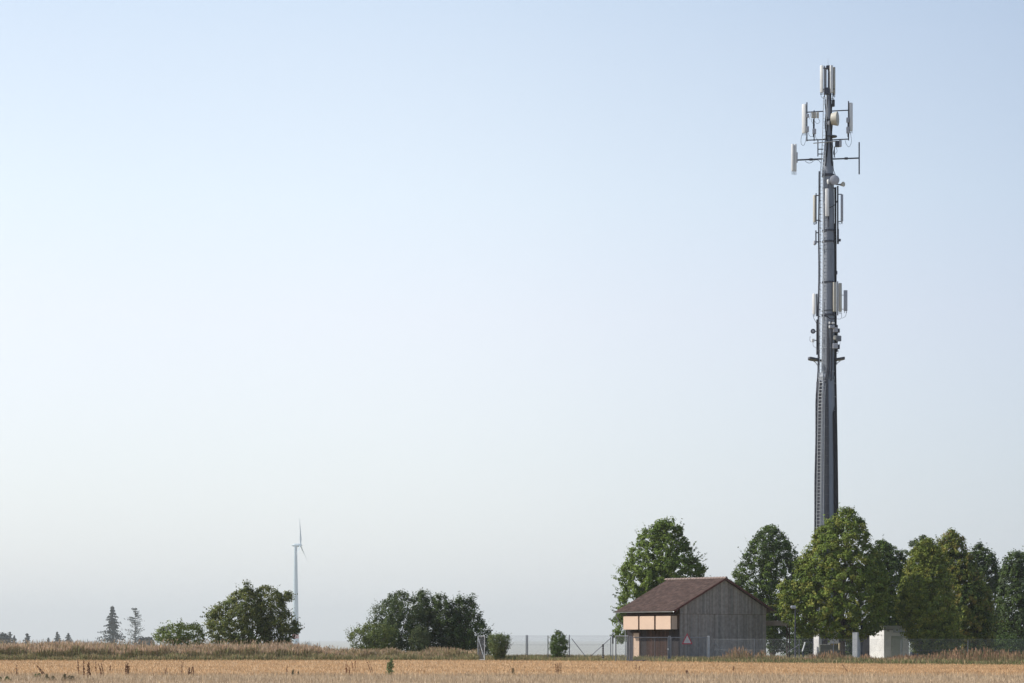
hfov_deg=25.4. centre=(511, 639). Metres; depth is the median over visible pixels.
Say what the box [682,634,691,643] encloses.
warning sign
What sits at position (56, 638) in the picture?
spruce tree
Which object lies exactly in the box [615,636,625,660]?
side gate
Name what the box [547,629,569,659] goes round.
column shrub
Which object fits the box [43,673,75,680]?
green weed
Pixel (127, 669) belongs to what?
dry weed
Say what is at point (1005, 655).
tall grass
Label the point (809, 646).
understorey shrub
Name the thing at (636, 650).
door
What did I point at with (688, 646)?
gate leaf
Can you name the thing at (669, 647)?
gate post
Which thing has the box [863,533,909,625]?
lime tree
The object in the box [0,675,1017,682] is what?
field strip
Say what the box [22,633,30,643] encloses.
spruce tree
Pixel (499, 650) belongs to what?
vase shrub
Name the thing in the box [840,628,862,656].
understorey shrub
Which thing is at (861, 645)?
steel pole
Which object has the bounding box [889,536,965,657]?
maple tree
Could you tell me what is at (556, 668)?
dry weed
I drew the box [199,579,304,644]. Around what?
hawthorn tree
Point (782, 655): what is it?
meadow grass
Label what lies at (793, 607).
lamp post
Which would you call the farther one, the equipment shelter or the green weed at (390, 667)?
the equipment shelter
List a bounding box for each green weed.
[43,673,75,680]
[385,658,393,674]
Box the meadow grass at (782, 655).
[508,654,1019,658]
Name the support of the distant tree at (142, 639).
on the ground at (542, 645)
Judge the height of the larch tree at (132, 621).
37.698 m
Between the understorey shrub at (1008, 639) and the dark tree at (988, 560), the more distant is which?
the dark tree at (988, 560)
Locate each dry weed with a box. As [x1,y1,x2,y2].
[83,660,90,677]
[125,663,129,676]
[555,663,561,672]
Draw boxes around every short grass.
[0,652,481,660]
[476,653,680,661]
[675,655,1023,664]
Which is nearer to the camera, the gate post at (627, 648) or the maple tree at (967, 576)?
the gate post at (627, 648)
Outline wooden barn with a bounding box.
[613,576,775,656]
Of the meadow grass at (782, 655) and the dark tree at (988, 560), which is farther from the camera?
the dark tree at (988, 560)
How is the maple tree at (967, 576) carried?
on the ground at (542, 645)
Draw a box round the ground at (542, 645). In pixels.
[11,641,1020,665]
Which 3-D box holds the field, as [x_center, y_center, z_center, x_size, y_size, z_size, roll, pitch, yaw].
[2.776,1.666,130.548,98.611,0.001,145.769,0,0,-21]
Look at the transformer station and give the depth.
187.82 m
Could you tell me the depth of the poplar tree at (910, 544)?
261.71 m
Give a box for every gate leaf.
[632,637,668,660]
[671,637,707,660]
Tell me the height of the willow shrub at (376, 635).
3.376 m
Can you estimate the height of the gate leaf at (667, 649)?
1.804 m
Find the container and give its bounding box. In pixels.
[819,644,839,655]
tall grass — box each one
[0,640,348,659]
[340,646,482,659]
[703,646,1023,661]
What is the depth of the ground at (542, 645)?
11529.67 m
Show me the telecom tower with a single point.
(826, 475)
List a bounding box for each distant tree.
[0,632,11,644]
[136,636,154,645]
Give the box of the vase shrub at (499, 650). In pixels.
[485,632,512,659]
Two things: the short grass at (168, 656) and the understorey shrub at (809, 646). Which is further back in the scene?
the understorey shrub at (809, 646)
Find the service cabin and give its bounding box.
[863,633,869,656]
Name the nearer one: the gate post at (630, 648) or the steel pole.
the gate post at (630, 648)
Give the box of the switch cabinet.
[852,632,860,657]
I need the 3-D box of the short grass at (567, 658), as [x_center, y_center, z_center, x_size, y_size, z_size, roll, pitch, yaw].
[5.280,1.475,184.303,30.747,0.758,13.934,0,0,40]
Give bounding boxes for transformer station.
[870,626,908,657]
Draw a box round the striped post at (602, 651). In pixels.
[602,644,603,659]
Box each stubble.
[0,671,1023,682]
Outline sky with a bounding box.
[0,0,1023,640]
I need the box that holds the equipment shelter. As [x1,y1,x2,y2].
[814,625,838,656]
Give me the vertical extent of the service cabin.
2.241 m
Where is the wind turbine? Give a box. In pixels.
[291,518,306,643]
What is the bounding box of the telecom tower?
[791,65,859,642]
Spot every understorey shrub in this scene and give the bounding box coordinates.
[784,629,812,655]
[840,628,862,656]
[960,632,1023,657]
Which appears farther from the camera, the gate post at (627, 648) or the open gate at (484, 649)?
the open gate at (484, 649)
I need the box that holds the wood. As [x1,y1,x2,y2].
[28,639,319,646]
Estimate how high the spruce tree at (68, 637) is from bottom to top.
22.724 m
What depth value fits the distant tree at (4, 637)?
1398.30 m
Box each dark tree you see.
[969,541,1001,636]
[994,548,1023,649]
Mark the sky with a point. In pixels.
(472, 296)
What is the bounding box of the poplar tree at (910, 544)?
[897,534,936,628]
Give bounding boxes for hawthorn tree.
[151,618,210,646]
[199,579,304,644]
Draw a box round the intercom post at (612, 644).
[612,633,613,658]
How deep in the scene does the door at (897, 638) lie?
187.79 m
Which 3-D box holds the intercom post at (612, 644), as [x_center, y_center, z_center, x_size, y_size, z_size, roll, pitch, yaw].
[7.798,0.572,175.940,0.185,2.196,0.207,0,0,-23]
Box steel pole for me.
[861,625,862,655]
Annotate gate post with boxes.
[627,635,628,660]
[629,636,631,661]
[668,636,670,659]
[708,636,709,656]
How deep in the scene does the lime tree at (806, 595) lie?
180.89 m
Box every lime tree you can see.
[608,516,710,644]
[730,523,798,655]
[768,506,896,655]
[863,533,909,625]
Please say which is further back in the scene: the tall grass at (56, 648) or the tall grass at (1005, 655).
the tall grass at (56, 648)
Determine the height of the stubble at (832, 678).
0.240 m
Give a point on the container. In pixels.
(828, 647)
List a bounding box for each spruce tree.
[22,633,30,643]
[53,632,62,643]
[65,633,71,643]
[97,606,125,644]
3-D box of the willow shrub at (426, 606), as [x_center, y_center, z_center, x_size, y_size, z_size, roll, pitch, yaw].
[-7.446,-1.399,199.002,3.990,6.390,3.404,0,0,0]
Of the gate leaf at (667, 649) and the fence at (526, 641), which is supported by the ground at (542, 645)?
the fence at (526, 641)
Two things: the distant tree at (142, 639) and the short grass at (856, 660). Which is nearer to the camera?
the short grass at (856, 660)
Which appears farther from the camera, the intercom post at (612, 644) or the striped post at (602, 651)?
the striped post at (602, 651)
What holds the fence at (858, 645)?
on the ground at (542, 645)
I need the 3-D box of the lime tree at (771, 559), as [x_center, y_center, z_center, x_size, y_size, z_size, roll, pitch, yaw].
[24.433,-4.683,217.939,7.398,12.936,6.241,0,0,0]
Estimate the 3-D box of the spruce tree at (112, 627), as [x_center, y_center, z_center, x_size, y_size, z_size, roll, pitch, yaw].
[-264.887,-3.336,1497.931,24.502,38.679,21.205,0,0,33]
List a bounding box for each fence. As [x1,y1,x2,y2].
[482,635,610,656]
[712,639,1023,657]
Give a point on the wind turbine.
(295, 590)
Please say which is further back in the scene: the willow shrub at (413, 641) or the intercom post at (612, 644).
the willow shrub at (413, 641)
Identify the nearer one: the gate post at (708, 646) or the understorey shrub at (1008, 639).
the gate post at (708, 646)
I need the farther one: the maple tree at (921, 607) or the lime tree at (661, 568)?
the lime tree at (661, 568)
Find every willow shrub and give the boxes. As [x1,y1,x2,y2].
[343,620,398,649]
[358,590,430,651]
[407,587,444,651]
[407,624,431,651]
[430,591,492,654]
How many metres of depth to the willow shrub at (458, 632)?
197.51 m
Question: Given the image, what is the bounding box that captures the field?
[0,660,1018,675]
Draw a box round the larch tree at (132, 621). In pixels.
[125,608,144,644]
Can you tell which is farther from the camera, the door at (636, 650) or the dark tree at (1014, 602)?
the dark tree at (1014, 602)
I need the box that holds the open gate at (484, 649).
[478,636,484,659]
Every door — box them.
[633,633,638,656]
[891,636,902,657]
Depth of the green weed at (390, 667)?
106.70 m
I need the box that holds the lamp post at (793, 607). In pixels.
[791,606,795,656]
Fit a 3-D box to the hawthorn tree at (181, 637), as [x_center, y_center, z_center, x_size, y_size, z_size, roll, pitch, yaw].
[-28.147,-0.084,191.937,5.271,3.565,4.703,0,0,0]
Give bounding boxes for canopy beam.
[766,621,789,657]
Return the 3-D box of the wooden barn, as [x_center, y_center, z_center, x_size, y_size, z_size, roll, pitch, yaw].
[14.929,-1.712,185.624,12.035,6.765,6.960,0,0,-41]
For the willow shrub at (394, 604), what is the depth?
196.31 m
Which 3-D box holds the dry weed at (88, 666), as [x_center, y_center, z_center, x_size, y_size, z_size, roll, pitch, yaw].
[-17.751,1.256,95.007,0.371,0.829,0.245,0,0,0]
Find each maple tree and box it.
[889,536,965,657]
[935,527,1002,658]

